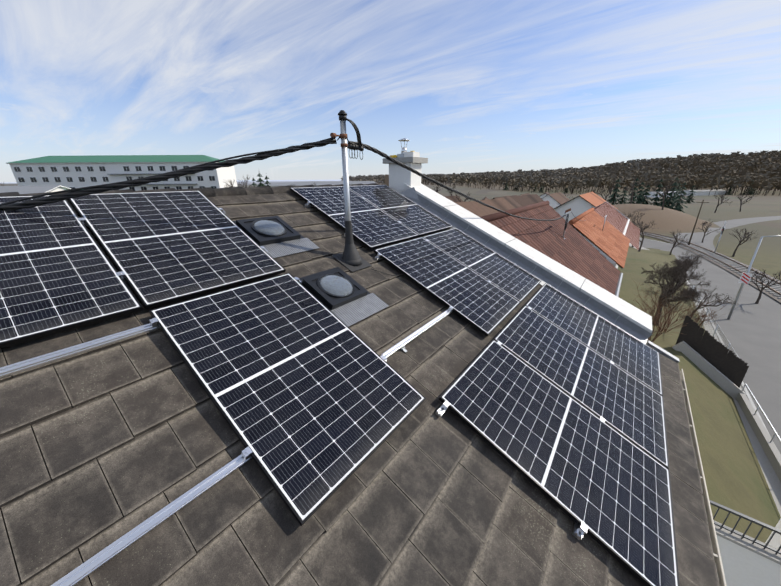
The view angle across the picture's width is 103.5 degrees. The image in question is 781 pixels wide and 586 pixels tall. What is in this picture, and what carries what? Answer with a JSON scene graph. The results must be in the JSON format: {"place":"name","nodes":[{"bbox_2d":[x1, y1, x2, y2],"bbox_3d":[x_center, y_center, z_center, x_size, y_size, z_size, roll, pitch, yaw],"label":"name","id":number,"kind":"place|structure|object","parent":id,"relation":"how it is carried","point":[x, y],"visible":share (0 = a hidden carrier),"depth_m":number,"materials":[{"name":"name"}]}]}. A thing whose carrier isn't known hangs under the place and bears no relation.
{"place":"outdoors","nodes":[
{"label":"outdoors","id":0,"kind":"place"},
{"bbox_2d":[0,169,780,542],"bbox_3d":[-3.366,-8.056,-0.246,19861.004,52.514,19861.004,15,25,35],"label":"terrain","id":1,"kind":"structure","parent":0,"point":[734,475],"depth_m":24.29,"materials":[{"name":"green plant"}]},
{"bbox_2d":[6,155,236,190],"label":"building","id":2,"kind":"structure","parent":1,"relation":"on","point":[72,172],"depth_m":103.93,"materials":[{"name":"clear concrete"}]},
{"bbox_2d":[0,181,727,196],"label":"far grey buildings roofs","id":3,"kind":"structure","parent":1,"relation":"on","point":[33,189],"depth_m":172.49,"materials":[{"name":"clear concrete"}]},
{"bbox_2d":[1,176,780,303],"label":"bare trees","id":4,"kind":"object","parent":1,"relation":"on","point":[705,231],"visible":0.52,"depth_m":50.41,"materials":[{"name":"brown plant"}]},
{"bbox_2d":[252,173,694,212],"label":"conifer trees","id":5,"kind":"object","parent":1,"relation":"on","point":[641,198],"visible":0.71,"depth_m":102.16,"materials":[{"name":"green plant"}]},
{"bbox_2d":[444,192,568,216],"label":"dark village houses","id":6,"kind":"structure","parent":1,"relation":"on","point":[505,203],"depth_m":40.88,"materials":[{"name":"brown tile"}]},
{"bbox_2d":[340,150,780,195],"bbox_3d":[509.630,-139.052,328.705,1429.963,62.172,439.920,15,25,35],"label":"forest trees","id":7,"kind":"object","parent":1,"relation":"on","point":[738,170],"visible":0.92,"depth_m":397.64,"materials":[{"name":"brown plant"}]},
{"bbox_2d":[554,192,617,221],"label":"orange house","id":8,"kind":"structure","parent":1,"relation":"on","point":[579,204],"depth_m":38.24,"materials":[{"name":"paint"}]},
{"bbox_2d":[572,201,639,268],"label":"neighbour house","id":9,"kind":"structure","parent":1,"relation":"on","point":[618,220],"depth_m":19.36,"materials":[{"name":"tile"}]},
{"bbox_2d":[568,207,629,267],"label":"neighbour roof tiles","id":10,"kind":"object","parent":9,"relation":"on","point":[611,241],"visible":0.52,"depth_m":13.58,"materials":[{"name":"orange tile"}]},
{"bbox_2d":[615,273,622,296],"bbox_3d":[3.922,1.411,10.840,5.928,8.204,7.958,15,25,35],"label":"downpipe","id":11,"kind":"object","parent":1,"relation":"on","point":[619,285],"depth_m":10.20,"materials":[{"name":"white metal"}]},
{"bbox_2d":[503,180,757,194],"bbox_3d":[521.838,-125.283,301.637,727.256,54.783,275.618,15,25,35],"label":"trees","id":12,"kind":"object","parent":1,"relation":"on","point":[750,189],"visible":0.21,"depth_m":323.17,"materials":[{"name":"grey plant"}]},
{"bbox_2d":[632,281,728,341],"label":"bare shrub twigs","id":13,"kind":"object","parent":1,"relation":"on","point":[668,322],"visible":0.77,"depth_m":16.47,"materials":[{"name":"brown plant"}]},
{"bbox_2d":[632,211,735,325],"bbox_3d":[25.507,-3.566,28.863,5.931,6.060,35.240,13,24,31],"label":"bare tree","id":14,"kind":"object","parent":1,"relation":"on","point":[681,268],"visible":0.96,"depth_m":16.86,"materials":[{"name":"brown plant"}]},
{"bbox_2d":[640,231,780,302],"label":"railway track","id":15,"kind":"structure","parent":1,"relation":"on","point":[734,266],"depth_m":37.58,"materials":[{"name":"grey metal"}]},
{"bbox_2d":[672,285,780,481],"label":"garden fences","id":16,"kind":"object","parent":1,"relation":"on","point":[714,360],"visible":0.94,"depth_m":15.04,"materials":[{"name":"concrete"}]},
{"bbox_2d":[688,200,780,319],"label":"street lights","id":17,"kind":"object","parent":1,"relation":"on","point":[745,278],"visible":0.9,"depth_m":22.45,"materials":[{"name":"metal"}]},
{"bbox_2d":[713,519,780,585],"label":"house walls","id":18,"kind":"structure","parent":1,"relation":"on","point":[746,562],"depth_m":4.15,"materials":[{"name":"paint"}]},
{"bbox_2d":[1,328,259,585],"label":"shingle gaps","id":19,"kind":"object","parent":18,"relation":"on","point":[96,459],"depth_m":1.49,"materials":[{"name":"black"}]},
{"bbox_2d":[0,195,619,585],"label":"mounting rails","id":20,"kind":"object","parent":19,"relation":"on","point":[81,572],"visible":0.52,"depth_m":1.63,"materials":[{"name":"silver metal"}]},
{"bbox_2d":[0,185,679,585],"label":"solar panels","id":21,"kind":"object","parent":20,"relation":"on","point":[314,399],"visible":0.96,"depth_m":2.42,"materials":[{"name":"black"}]},
{"bbox_2d":[233,216,388,326],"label":"skylights","id":22,"kind":"object","parent":19,"relation":"on","point":[344,297],"visible":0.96,"depth_m":3.17,"materials":[{"name":"grey"}]},
{"bbox_2d":[0,189,719,585],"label":"roof tiles","id":23,"kind":"object","parent":19,"relation":"on","point":[424,495],"visible":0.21,"depth_m":1.69,"materials":[{"name":"grey tile"}]},
{"bbox_2d":[0,183,377,202],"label":"roof ridge caps","id":24,"kind":"object","parent":23,"relation":"on","point":[216,192],"visible":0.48,"depth_m":3.97,"materials":[{"name":"grey tile"}]},
{"bbox_2d":[330,110,371,271],"bbox_3d":[-0.463,-0.974,3.446,0.330,1.874,0.340,15,25,35],"label":"service mast","id":25,"kind":"object","parent":23,"relation":"on","point":[350,259],"visible":0.96,"depth_m":3.49,"materials":[{"name":"grey metal"}]},
{"bbox_2d":[0,118,565,275],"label":"service cables","id":26,"kind":"object","parent":25,"relation":"attached to","point":[359,145],"visible":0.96,"depth_m":2.84,"materials":[{"name":"black rubber"}]},
{"bbox_2d":[383,138,427,192],"bbox_3d":[0.278,-2.132,6.676,0.846,2.195,0.560,15,25,35],"label":"chimney","id":27,"kind":"object","parent":19,"relation":"on","point":[397,177],"visible":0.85,"depth_m":6.34,"materials":[{"name":"white painted plaster"},{"name":"concrete"},{"name":"stainless steel"}]},
{"bbox_2d":[404,184,651,342],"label":"parapet wall","id":28,"kind":"structure","parent":19,"relation":"attached to","point":[623,308],"depth_m":5.32,"materials":[{"name":"white paint"}]},
{"bbox_2d":[400,187,651,343],"bbox_3d":[1.950,-0.693,5.337,4.464,2.134,0.250,15,25,35],"label":"parapet flashing","id":29,"kind":"object","parent":28,"relation":"attached to","point":[639,333],"visible":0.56,"depth_m":5.17,"materials":[{"name":"grey metal"}]},
{"bbox_2d":[646,340,679,362],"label":"verge trim","id":30,"kind":"structure","parent":18,"relation":"on","point":[663,351],"depth_m":4.47,"materials":[{"name":"white metal"}]},
{"bbox_2d":[680,369,726,585],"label":"gutter","id":31,"kind":"object","parent":18,"relation":"attached to","point":[717,557],"visible":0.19,"depth_m":2.71,"materials":[{"name":"grey metal"}]},
{"bbox_2d":[709,500,780,554],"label":"balcony railing","id":32,"kind":"object","parent":18,"relation":"on","point":[753,520],"visible":0.38,"depth_m":4.07,"materials":[{"name":"grey metal"}]},
{"bbox_2d":[0,0,780,182],"label":"sky","id":33,"kind":"structure","parent":0,"point":[473,86],"materials":[{"name":"blue"}]},
{"bbox_2d":[480,200,619,294],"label":"neighbour roof tiles","id":34,"kind":"object","parent":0,"point":[577,252],"visible":0.4,"depth_m":9.61,"materials":[{"name":"red tile"}]},
{"bbox_2d":[563,208,584,238],"bbox_3d":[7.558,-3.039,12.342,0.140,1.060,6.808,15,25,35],"label":"neighbour roof mast","id":35,"kind":"object","parent":34,"relation":"on","point":[568,211],"visible":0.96,"depth_m":10.08,"materials":[{"name":"grey metal"}]},
{"bbox_2d":[629,243,780,515],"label":"sidewalk","id":36,"kind":"structure","parent":0,"point":[772,480],"depth_m":11.72,"materials":[{"name":"concrete"}]},
{"bbox_2d":[639,216,780,453],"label":"road asphalt","id":37,"kind":"structure","parent":0,"point":[750,329],"depth_m":23.06,"materials":[{"name":"grey asphalt"}]},
{"bbox_2d":[649,239,771,438],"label":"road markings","id":38,"kind":"object","parent":37,"relation":"on","point":[750,398],"visible":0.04,"depth_m":15.35,"materials":[{"name":"paint"}]}
]}

